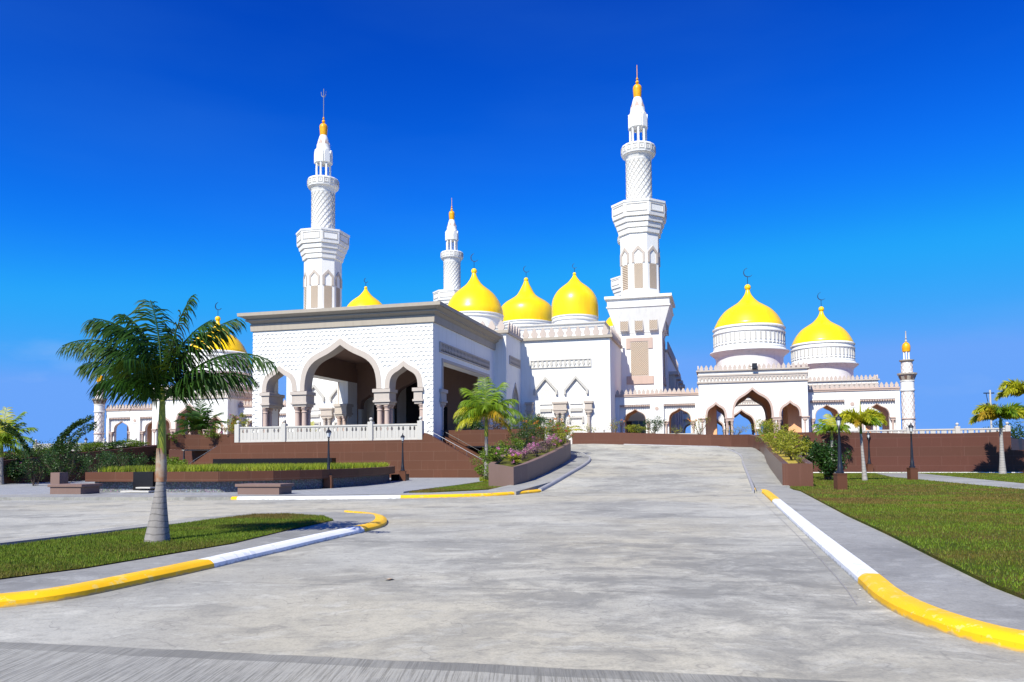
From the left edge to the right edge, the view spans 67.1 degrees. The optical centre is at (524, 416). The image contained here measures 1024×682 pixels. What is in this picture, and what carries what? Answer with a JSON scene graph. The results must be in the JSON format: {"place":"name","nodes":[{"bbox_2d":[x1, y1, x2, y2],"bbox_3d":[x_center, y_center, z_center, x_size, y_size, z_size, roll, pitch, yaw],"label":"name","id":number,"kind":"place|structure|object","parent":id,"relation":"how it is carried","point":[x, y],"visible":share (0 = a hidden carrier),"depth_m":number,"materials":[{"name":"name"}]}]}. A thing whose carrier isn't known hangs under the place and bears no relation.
{"place":"outdoors","nodes":[
{"label":"outdoors","id":0,"kind":"place"},
{"bbox_2d":[0,512,332,578],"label":"island grass","id":1,"kind":"structure","parent":0,"point":[200,526],"depth_m":13.88,"materials":[{"name":"green plant"}]},
{"bbox_2d":[55,294,278,541],"bbox_3d":[-6.657,0.019,14.363,3.860,4.682,2.190,1,-3,-22],"label":"palm tree","id":2,"kind":"object","parent":1,"relation":"on","point":[146,367],"visible":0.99,"depth_m":14.26,"materials":[{"name":"green plant"}]},
{"bbox_2d":[0,512,374,592],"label":"island path","id":3,"kind":"structure","parent":0,"point":[340,520],"depth_m":12.24,"materials":[{"name":"concrete"}]},
{"bbox_2d":[0,523,177,544],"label":"drain channel","id":4,"kind":"object","parent":3,"relation":"on","point":[32,540],"visible":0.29,"depth_m":15.22,"materials":[{"name":"black concrete"}]},
{"bbox_2d":[166,434,232,462],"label":"drive parapet","id":5,"kind":"structure","parent":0,"point":[198,445],"depth_m":66.29,"materials":[{"name":"brown stone"}]},
{"bbox_2d":[173,399,228,434],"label":"palm tree","id":6,"kind":"object","parent":5,"relation":"on","point":[195,420],"visible":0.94,"depth_m":69.90,"materials":[{"name":"green plant"}]},
{"bbox_2d":[200,429,222,440],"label":"parapet shrub","id":7,"kind":"object","parent":5,"relation":"on","point":[210,433],"visible":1,"depth_m":65.88,"materials":[{"name":"green plant"}]},
{"bbox_2d":[213,419,243,435],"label":"parapet shrub","id":8,"kind":"object","parent":5,"relation":"on","point":[231,429],"visible":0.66,"depth_m":66.16,"materials":[{"name":"green plant"}]},
{"bbox_2d":[230,412,250,426],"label":"parapet shrub","id":9,"kind":"object","parent":5,"relation":"on","point":[245,422],"visible":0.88,"depth_m":65.90,"materials":[{"name":"green plant"}]},
{"bbox_2d":[97,461,388,471],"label":"bed grass","id":10,"kind":"structure","parent":0,"point":[273,466],"depth_m":37.68,"materials":[{"name":"green plant"}]},
{"bbox_2d":[0,478,487,494],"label":"plaza","id":11,"kind":"structure","parent":0,"point":[393,487],"depth_m":38.84,"materials":[{"name":"grey concrete"}]},
{"bbox_2d":[0,407,37,484],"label":"palm tree","id":12,"kind":"object","parent":11,"relation":"on","point":[6,439],"visible":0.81,"depth_m":49.94,"materials":[{"name":"green plant"}]},
{"bbox_2d":[6,456,35,482],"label":"shrub","id":13,"kind":"object","parent":11,"relation":"on","point":[15,475],"depth_m":51.89,"materials":[{"name":"green plant"}]},
{"bbox_2d":[0,419,57,485],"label":"arching shrub","id":14,"kind":"object","parent":11,"relation":"on","point":[7,428],"visible":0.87,"depth_m":46.67,"materials":[{"name":"green plant"}]},
{"bbox_2d":[50,472,67,483],"bbox_3d":[-22.241,2.923,36.867,0.520,0.550,0.500,-1,-3,14],"label":"stone stub","id":15,"kind":"object","parent":11,"relation":"on","point":[58,477],"visible":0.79,"depth_m":36.67,"materials":[{"name":"brown stone"}]},
{"bbox_2d":[33,414,93,475],"bbox_3d":[-27.892,2.066,47.009,3.981,4.417,2.214,-1,-3,0],"label":"arching shrub","id":16,"kind":"object","parent":11,"relation":"on","point":[56,444],"visible":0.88,"depth_m":46.49,"materials":[{"name":"green plant"}]},
{"bbox_2d":[44,415,96,482],"bbox_3d":[-27.403,2.085,46.799,3.336,4.356,2.097,-1,-3,0],"label":"arching shrub","id":17,"kind":"object","parent":11,"relation":"on","point":[76,439],"visible":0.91,"depth_m":46.52,"materials":[{"name":"green plant"}]},
{"bbox_2d":[47,483,101,493],"bbox_3d":[-20.677,3.305,35.476,1.874,0.460,1.220,-1,-3,14],"label":"stone bench","id":18,"kind":"object","parent":11,"relation":"on","point":[81,488],"visible":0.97,"depth_m":35.01,"materials":[{"name":"stone"}]},
{"bbox_2d":[3,445,168,483],"bbox_3d":[-34.736,3.353,56.217,2.710,2.952,21.929,-1,-3,17],"label":"hedge","id":19,"kind":"object","parent":11,"relation":"on","point":[148,450],"visible":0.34,"depth_m":57.72,"materials":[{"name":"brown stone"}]},
{"bbox_2d":[3,449,38,459],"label":"hedge shrub","id":20,"kind":"object","parent":19,"relation":"in","point":[9,452],"visible":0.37,"depth_m":53.52,"materials":[{"name":"green plant"}]},
{"bbox_2d":[73,442,112,451],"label":"hedge shrub","id":21,"kind":"object","parent":19,"relation":"in","point":[90,447],"visible":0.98,"depth_m":59.97,"materials":[{"name":"green plant"}]},
{"bbox_2d":[119,438,149,447],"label":"hedge shrub","id":22,"kind":"object","parent":19,"relation":"in","point":[137,443],"visible":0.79,"depth_m":64.52,"materials":[{"name":"green plant"}]},
{"bbox_2d":[82,448,114,471],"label":"arching shrub","id":23,"kind":"object","parent":11,"relation":"on","point":[104,462],"visible":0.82,"depth_m":51.84,"materials":[{"name":"green plant"}]},
{"bbox_2d":[98,448,131,470],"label":"arching shrub","id":24,"kind":"object","parent":11,"relation":"on","point":[115,461],"visible":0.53,"depth_m":55.10,"materials":[{"name":"green plant"}]},
{"bbox_2d":[120,452,148,466],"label":"arching shrub","id":25,"kind":"object","parent":11,"relation":"on","point":[139,460],"visible":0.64,"depth_m":56.92,"materials":[{"name":"green plant"}]},
{"bbox_2d":[85,466,394,492],"bbox_3d":[-16.251,3.536,45.217,15.850,1.055,19.550,-1,-3,14],"label":"planter","id":26,"kind":"object","parent":11,"relation":"on","point":[207,481],"visible":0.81,"depth_m":36.44,"materials":[{"name":"brown brick"}]},
{"bbox_2d":[213,458,335,464],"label":"slab wall","id":27,"kind":"structure","parent":26,"relation":"on","point":[278,460],"depth_m":52.65,"materials":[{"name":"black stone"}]},
{"bbox_2d":[235,483,293,494],"bbox_3d":[-11.305,3.124,33.545,2.204,0.460,1.120,-1,-3,14],"label":"stone bench","id":28,"kind":"object","parent":11,"relation":"on","point":[264,488],"visible":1,"depth_m":33.09,"materials":[{"name":"stone"}]},
{"bbox_2d":[324,427,333,487],"bbox_3d":[-9.992,2.119,39.278,0.430,3.200,0.430,-1,-3,0],"label":"street lamp","id":29,"kind":"object","parent":11,"relation":"on","point":[328,482],"visible":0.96,"depth_m":39.21,"materials":[{"name":"black metal"}]},
{"bbox_2d":[192,433,483,477],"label":"terrace wall","id":30,"kind":"structure","parent":11,"relation":"on","point":[429,456],"depth_m":58.25,"materials":[{"name":"brown stone"}]},
{"bbox_2d":[234,416,423,442],"bbox_3d":[-15.340,0.992,59.638,15.930,1.785,0.400,-1,-3,14],"label":"balustrade","id":31,"kind":"object","parent":30,"relation":"on","point":[371,432],"visible":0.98,"depth_m":59.48,"materials":[{"name":"stone"}]},
{"bbox_2d":[399,433,406,480],"bbox_3d":[-7.957,2.649,50.224,0.430,3.200,0.430,-1,-3,0],"label":"street lamp","id":32,"kind":"object","parent":11,"relation":"on","point":[402,474],"visible":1,"depth_m":50.08,"materials":[{"name":"black metal"}]},
{"bbox_2d":[425,429,482,463],"bbox_3d":[-4.790,2.744,58.764,4.853,3.690,3.600,-1,-3,14],"label":"granite stair","id":33,"kind":"object","parent":11,"relation":"on","point":[459,447],"visible":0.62,"depth_m":60.21,"materials":[{"name":"grey stone"}]},
{"bbox_2d":[474,451,498,479],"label":"garden shrub","id":34,"kind":"object","parent":11,"relation":"on","point":[481,471],"visible":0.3,"depth_m":44.42,"materials":[{"name":"green plant"}]},
{"bbox_2d":[453,377,523,481],"bbox_3d":[-2.300,0.701,46.611,4.260,6.449,3.427,-1,-3,18],"label":"palm tree","id":35,"kind":"object","parent":11,"relation":"on","point":[491,407],"visible":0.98,"depth_m":46.65,"materials":[{"name":"green plant"}]},
{"bbox_2d":[0,491,506,499],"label":"walkway","id":36,"kind":"structure","parent":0,"point":[99,497],"depth_m":31.72,"materials":[{"name":"concrete"}]},
{"bbox_2d":[409,481,501,492],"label":"verge grass","id":37,"kind":"structure","parent":0,"point":[480,485],"depth_m":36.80,"materials":[{"name":"green plant"}]},
{"bbox_2d":[0,492,1023,681],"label":"road","id":38,"kind":"structure","parent":0,"point":[631,587],"depth_m":8.40,"materials":[{"name":"concrete"}]},
{"bbox_2d":[0,510,386,607],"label":"painted kerb","id":39,"kind":"structure","parent":38,"relation":"on","point":[61,593],"depth_m":10.77,"materials":[{"name":"yellow paint"}]},
{"bbox_2d":[231,489,541,499],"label":"painted kerb","id":40,"kind":"structure","parent":38,"relation":"on","point":[374,496],"depth_m":30.54,"materials":[{"name":"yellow paint"}]},
{"bbox_2d":[756,496,857,604],"bbox_3d":[6.349,2.556,19.238,0.111,0.001,22.429,-1,-3,14],"label":"gutter joint","id":41,"kind":"object","parent":38,"relation":"on","point":[819,558],"visible":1,"depth_m":11.63,"materials":[{"name":"grey concrete"}]},
{"bbox_2d":[755,489,1023,652],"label":"painted kerb","id":42,"kind":"structure","parent":38,"relation":"on","point":[878,587],"depth_m":7.97,"materials":[{"name":"yellow paint"}]},
{"bbox_2d":[0,0,1023,451],"label":"sky","id":43,"kind":"structure","parent":0,"point":[867,156],"materials":[{"name":"blue"}]},
{"bbox_2d":[5,438,1023,464],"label":"terrace","id":44,"kind":"structure","parent":0,"point":[1017,444],"depth_m":82.13,"materials":[{"name":"red stone"}]},
{"bbox_2d":[92,375,107,441],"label":"minaret","id":45,"kind":"object","parent":44,"relation":"on","point":[99,415],"visible":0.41,"depth_m":97.50,"materials":[{"name":"beige paint"}]},
{"bbox_2d":[82,440,125,449],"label":"hedge shrub","id":46,"kind":"object","parent":44,"relation":"in","point":[115,444],"visible":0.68,"depth_m":61.84,"materials":[{"name":"green plant"}]},
{"bbox_2d":[105,404,187,444],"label":"arcade wing","id":47,"kind":"structure","parent":44,"relation":"on","point":[137,421],"depth_m":97.47,"materials":[{"name":"white paint"}]},
{"bbox_2d":[151,302,252,444],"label":"gate pavilion","id":48,"kind":"structure","parent":44,"relation":"on","point":[229,406],"depth_m":93.50,"materials":[{"name":"white paint"}]},
{"bbox_2d":[238,400,285,432],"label":"arcade wing","id":49,"kind":"structure","parent":44,"relation":"on","point":[245,408],"depth_m":93.28,"materials":[{"name":"white paint"}]},
{"bbox_2d":[296,89,349,308],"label":"tall minaret","id":50,"kind":"object","parent":44,"relation":"on","point":[323,244],"visible":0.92,"depth_m":99.60,"materials":[{"name":"stone"}]},
{"bbox_2d":[237,301,502,440],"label":"entrance portico","id":51,"kind":"structure","parent":44,"relation":"on","point":[389,344],"depth_m":62.06,"materials":[{"name":"beige paint"}]},
{"bbox_2d":[433,206,462,304],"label":"tall minaret","id":52,"kind":"object","parent":44,"relation":"on","point":[451,255],"visible":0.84,"depth_m":136.95,"materials":[{"name":"stone"}]},
{"bbox_2d":[286,254,684,443],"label":"prayer hall","id":53,"kind":"structure","parent":44,"relation":"on","point":[561,355],"depth_m":80.76,"materials":[{"name":"beige paint"}]},
{"bbox_2d":[374,382,476,435],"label":"entrance doors","id":54,"kind":"structure","parent":53,"relation":"in","point":[412,410],"depth_m":81.84,"materials":[{"name":"black"}]},
{"bbox_2d":[611,236,620,295],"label":"tall minaret","id":55,"kind":"object","parent":44,"relation":"on","point":[616,285],"visible":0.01,"depth_m":127.12,"materials":[{"name":"stone"}]},
{"bbox_2d":[604,77,674,420],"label":"tall minaret","id":56,"kind":"object","parent":44,"relation":"on","point":[640,310],"visible":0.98,"depth_m":88.55,"materials":[{"name":"beige paint"}]},
{"bbox_2d":[615,387,698,433],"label":"arcade wing","id":57,"kind":"structure","parent":44,"relation":"on","point":[665,405],"depth_m":81.46,"materials":[{"name":"white paint"}]},
{"bbox_2d":[626,420,645,432],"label":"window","id":58,"kind":"structure","parent":57,"relation":"attached to","point":[640,423],"depth_m":85.42,"materials":[{"name":"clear glass"}]},
{"bbox_2d":[683,412,690,432],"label":"arcade wing","id":59,"kind":"structure","parent":44,"relation":"on","point":[685,422],"depth_m":117.69,"materials":[{"name":"white paint"}]},
{"bbox_2d":[717,397,776,434],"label":"gate pavilion","id":60,"kind":"structure","parent":44,"relation":"on","point":[750,410],"depth_m":113.70,"materials":[{"name":"white paint"}]},
{"bbox_2d":[696,268,809,434],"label":"gate pavilion","id":61,"kind":"structure","parent":44,"relation":"on","point":[748,330],"depth_m":78.23,"materials":[{"name":"white paint"}]},
{"bbox_2d":[777,292,879,432],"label":"gate pavilion","id":62,"kind":"structure","parent":44,"relation":"on","point":[822,346],"depth_m":92.00,"materials":[{"name":"white paint"}]},
{"bbox_2d":[808,381,900,432],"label":"arcade wing","id":63,"kind":"structure","parent":44,"relation":"on","point":[885,400],"depth_m":76.76,"materials":[{"name":"white paint"}]},
{"bbox_2d":[897,331,916,433],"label":"minaret","id":64,"kind":"object","parent":44,"relation":"on","point":[907,375],"visible":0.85,"depth_m":74.77,"materials":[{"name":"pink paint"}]},
{"bbox_2d":[813,422,1010,433],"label":"balustrade","id":65,"kind":"object","parent":44,"relation":"on","point":[958,429],"visible":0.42,"depth_m":70.08,"materials":[{"name":"stone"}]},
{"bbox_2d":[488,452,588,494],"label":"ramp walk","id":66,"kind":"structure","parent":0,"point":[577,459],"depth_m":40.15,"materials":[{"name":"concrete"}]},
{"bbox_2d":[512,444,756,492],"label":"ramp road","id":67,"kind":"structure","parent":0,"point":[614,468],"depth_m":44.96,"materials":[{"name":"concrete"}]},
{"bbox_2d":[538,451,590,490],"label":"bare kerb","id":68,"kind":"structure","parent":67,"relation":"on","point":[555,481],"depth_m":41.40,"materials":[{"name":"grey concrete"}]},
{"bbox_2d":[624,444,754,492],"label":"bare kerb","id":69,"kind":"structure","parent":67,"relation":"on","point":[749,479],"depth_m":60.23,"materials":[{"name":"grey concrete"}]},
{"bbox_2d":[720,446,792,492],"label":"ramp walk","id":70,"kind":"structure","parent":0,"point":[761,474],"depth_m":44.76,"materials":[{"name":"concrete"}]},
{"bbox_2d":[769,490,1023,629],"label":"walkway","id":71,"kind":"structure","parent":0,"point":[911,571],"depth_m":9.91,"materials":[{"name":"concrete"}]},
{"bbox_2d":[791,473,1023,598],"bbox_3d":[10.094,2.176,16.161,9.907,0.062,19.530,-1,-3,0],"label":"lawn grass","id":72,"kind":"structure","parent":0,"point":[960,512],"depth_m":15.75,"materials":[{"name":"green plant"}]},
{"bbox_2d":[797,435,818,470],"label":"dark bush","id":73,"kind":"object","parent":72,"relation":"on","point":[807,457],"visible":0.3,"depth_m":45.76,"materials":[{"name":"green plant"}]},
{"bbox_2d":[810,437,851,479],"bbox_3d":[16.742,2.342,42.380,2.162,2.510,2.470,-1,-3,0],"label":"dark bush","id":74,"kind":"object","parent":72,"relation":"on","point":[826,462],"visible":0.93,"depth_m":42.21,"materials":[{"name":"green plant"}]},
{"bbox_2d":[812,414,850,472],"bbox_3d":[22.715,1.946,56.925,2.936,4.471,2.477,-1,-3,0],"label":"palm tree","id":75,"kind":"object","parent":72,"relation":"on","point":[829,427],"visible":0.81,"depth_m":56.98,"materials":[{"name":"green plant"}]},
{"bbox_2d":[833,413,847,489],"bbox_3d":[12.813,1.442,31.442,0.430,3.200,0.430,-1,-3,0],"label":"street lamp","id":76,"kind":"object","parent":72,"relation":"on","point":[840,478],"visible":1,"depth_m":31.34,"materials":[{"name":"black metal"}]},
{"bbox_2d":[834,405,887,480],"bbox_3d":[17.993,1.267,41.258,2.671,4.358,2.231,-2,-3,24],"label":"palm tree","id":77,"kind":"object","parent":72,"relation":"on","point":[870,417],"visible":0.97,"depth_m":41.16,"materials":[{"name":"green plant"}]},
{"bbox_2d":[866,431,873,471],"bbox_3d":[25.514,2.624,57.259,0.430,3.200,0.430,-1,-3,0],"label":"street lamp","id":78,"kind":"object","parent":72,"relation":"on","point":[869,466],"visible":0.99,"depth_m":57.16,"materials":[{"name":"black metal"}]},
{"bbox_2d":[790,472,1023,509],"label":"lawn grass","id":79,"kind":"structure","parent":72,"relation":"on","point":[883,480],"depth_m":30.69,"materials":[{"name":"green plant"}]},
{"bbox_2d":[906,422,917,479],"bbox_3d":[20.878,1.884,41.669,0.430,3.200,0.430,-1,-3,0],"label":"street lamp","id":80,"kind":"object","parent":72,"relation":"on","point":[912,471],"visible":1,"depth_m":41.58,"materials":[{"name":"black metal"}]},
{"bbox_2d":[813,472,1022,472],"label":"wall foot kerb","id":81,"kind":"structure","parent":72,"relation":"on","point":[923,472],"depth_m":55.48,"materials":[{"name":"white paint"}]},
{"bbox_2d":[968,402,1023,473],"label":"palm tree","id":82,"kind":"object","parent":72,"relation":"on","point":[1015,411],"visible":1,"depth_m":50.97,"materials":[{"name":"green plant"}]},
{"bbox_2d":[993,378,1023,400],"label":"palm tree","id":83,"kind":"object","parent":72,"relation":"on","point":[1014,387],"visible":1,"depth_m":58.05,"materials":[{"name":"green plant"}]},
{"bbox_2d":[876,473,1023,488],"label":"garden path","id":84,"kind":"structure","parent":0,"point":[931,477],"depth_m":39.92,"materials":[{"name":"concrete"}]},
{"label":"ground","id":85,"kind":"structure","parent":0,"visible":0},
{"bbox_2d":[445,428,543,454],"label":"drive parapet","id":86,"kind":"structure","parent":85,"relation":"on","point":[475,439],"depth_m":60.50,"materials":[{"name":"brown brick"}]},
{"bbox_2d":[488,440,570,486],"bbox_3d":[0.769,2.591,47.342,2.710,2.952,21.929,-1,-3,11],"label":"planter","id":87,"kind":"object","parent":85,"relation":"on","point":[504,472],"visible":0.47,"depth_m":39.75,"materials":[{"name":"tile"}]},
{"bbox_2d":[479,447,506,462],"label":"bougainvillea bush","id":88,"kind":"object","parent":87,"relation":"in","point":[494,456],"visible":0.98,"depth_m":39.70,"materials":[{"name":"green plant"}]},
{"bbox_2d":[488,436,524,458],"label":"bougainvillea bush","id":89,"kind":"object","parent":87,"relation":"in","point":[502,443],"visible":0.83,"depth_m":42.46,"materials":[{"name":"green plant"}]},
{"bbox_2d":[504,452,521,464],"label":"bougainvillea bush","id":90,"kind":"object","parent":87,"relation":"in","point":[515,458],"visible":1,"depth_m":39.17,"materials":[{"name":"green plant"}]},
{"bbox_2d":[504,446,535,460],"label":"bougainvillea bush","id":91,"kind":"object","parent":87,"relation":"in","point":[525,451],"visible":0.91,"depth_m":41.25,"materials":[{"name":"pink plant"}]},
{"bbox_2d":[506,426,546,452],"bbox_3d":[0.189,1.409,45.769,2.150,1.874,2.630,0,-3,-19],"label":"bougainvillea bush","id":92,"kind":"object","parent":87,"relation":"in","point":[523,436],"visible":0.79,"depth_m":45.59,"materials":[{"name":"green plant"}]},
{"bbox_2d":[517,414,555,447],"bbox_3d":[0.457,0.998,49.005,1.841,2.458,2.947,-3,-4,45],"label":"bougainvillea bush","id":93,"kind":"object","parent":87,"relation":"in","point":[526,421],"visible":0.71,"depth_m":49.00,"materials":[{"name":"green plant"}]},
{"bbox_2d":[526,442,546,455],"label":"bougainvillea bush","id":94,"kind":"object","parent":87,"relation":"in","point":[536,452],"visible":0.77,"depth_m":43.74,"materials":[{"name":"pink plant"}]},
{"bbox_2d":[532,434,561,452],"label":"bougainvillea bush","id":95,"kind":"object","parent":87,"relation":"in","point":[550,438],"visible":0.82,"depth_m":46.45,"materials":[{"name":"pink plant"}]},
{"bbox_2d":[527,412,572,446],"bbox_3d":[1.633,0.820,51.841,3.581,2.556,1.884,1,-3,-21],"label":"bougainvillea bush","id":96,"kind":"object","parent":87,"relation":"in","point":[538,416],"visible":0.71,"depth_m":51.63,"materials":[{"name":"green plant"}]},
{"bbox_2d":[542,431,565,448],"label":"bougainvillea bush","id":97,"kind":"object","parent":87,"relation":"in","point":[560,436],"visible":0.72,"depth_m":49.59,"materials":[{"name":"green plant"}]},
{"bbox_2d":[549,420,573,443],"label":"bougainvillea bush","id":98,"kind":"object","parent":87,"relation":"in","point":[567,432],"visible":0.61,"depth_m":53.25,"materials":[{"name":"green plant"}]},
{"bbox_2d":[572,432,812,486],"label":"planter","id":99,"kind":"object","parent":85,"relation":"on","point":[787,470],"visible":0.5,"depth_m":66.97,"materials":[{"name":"brown tile"}]},
{"bbox_2d":[634,416,666,432],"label":"bougainvillea bush","id":100,"kind":"object","parent":99,"relation":"in","point":[654,429],"visible":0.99,"depth_m":70.93,"materials":[{"name":"white plant"}]},
{"bbox_2d":[686,414,710,433],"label":"bougainvillea bush","id":101,"kind":"object","parent":99,"relation":"in","point":[700,430],"visible":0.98,"depth_m":69.86,"materials":[{"name":"white plant"}]},
{"bbox_2d":[747,418,782,436],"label":"bougainvillea bush","id":102,"kind":"object","parent":99,"relation":"in","point":[773,423],"visible":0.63,"depth_m":60.10,"materials":[{"name":"green plant"}]},
{"bbox_2d":[761,429,797,453],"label":"bougainvillea bush","id":103,"kind":"object","parent":99,"relation":"in","point":[770,438],"visible":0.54,"depth_m":46.08,"materials":[{"name":"green plant"}]},
{"bbox_2d":[771,432,811,456],"bbox_3d":[14.681,1.580,42.560,2.244,1.528,1.568,-2,-3,21],"label":"bougainvillea bush","id":104,"kind":"object","parent":99,"relation":"in","point":[782,437],"visible":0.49,"depth_m":42.50,"materials":[{"name":"green plant"}]},
{"bbox_2d":[772,440,813,459],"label":"bougainvillea bush","id":105,"kind":"object","parent":99,"relation":"in","point":[792,451],"visible":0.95,"depth_m":39.19,"materials":[{"name":"green plant"}]},
{"bbox_2d":[790,431,1023,472],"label":"garden wall","id":106,"kind":"structure","parent":85,"relation":"on","point":[953,452],"depth_m":55.99,"materials":[{"name":"brown brick"}]},
{"bbox_2d":[983,419,1023,438],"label":"dark tree","id":107,"kind":"object","parent":85,"relation":"on","point":[1019,435],"visible":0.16,"depth_m":90.04,"materials":[{"name":"green plant"}]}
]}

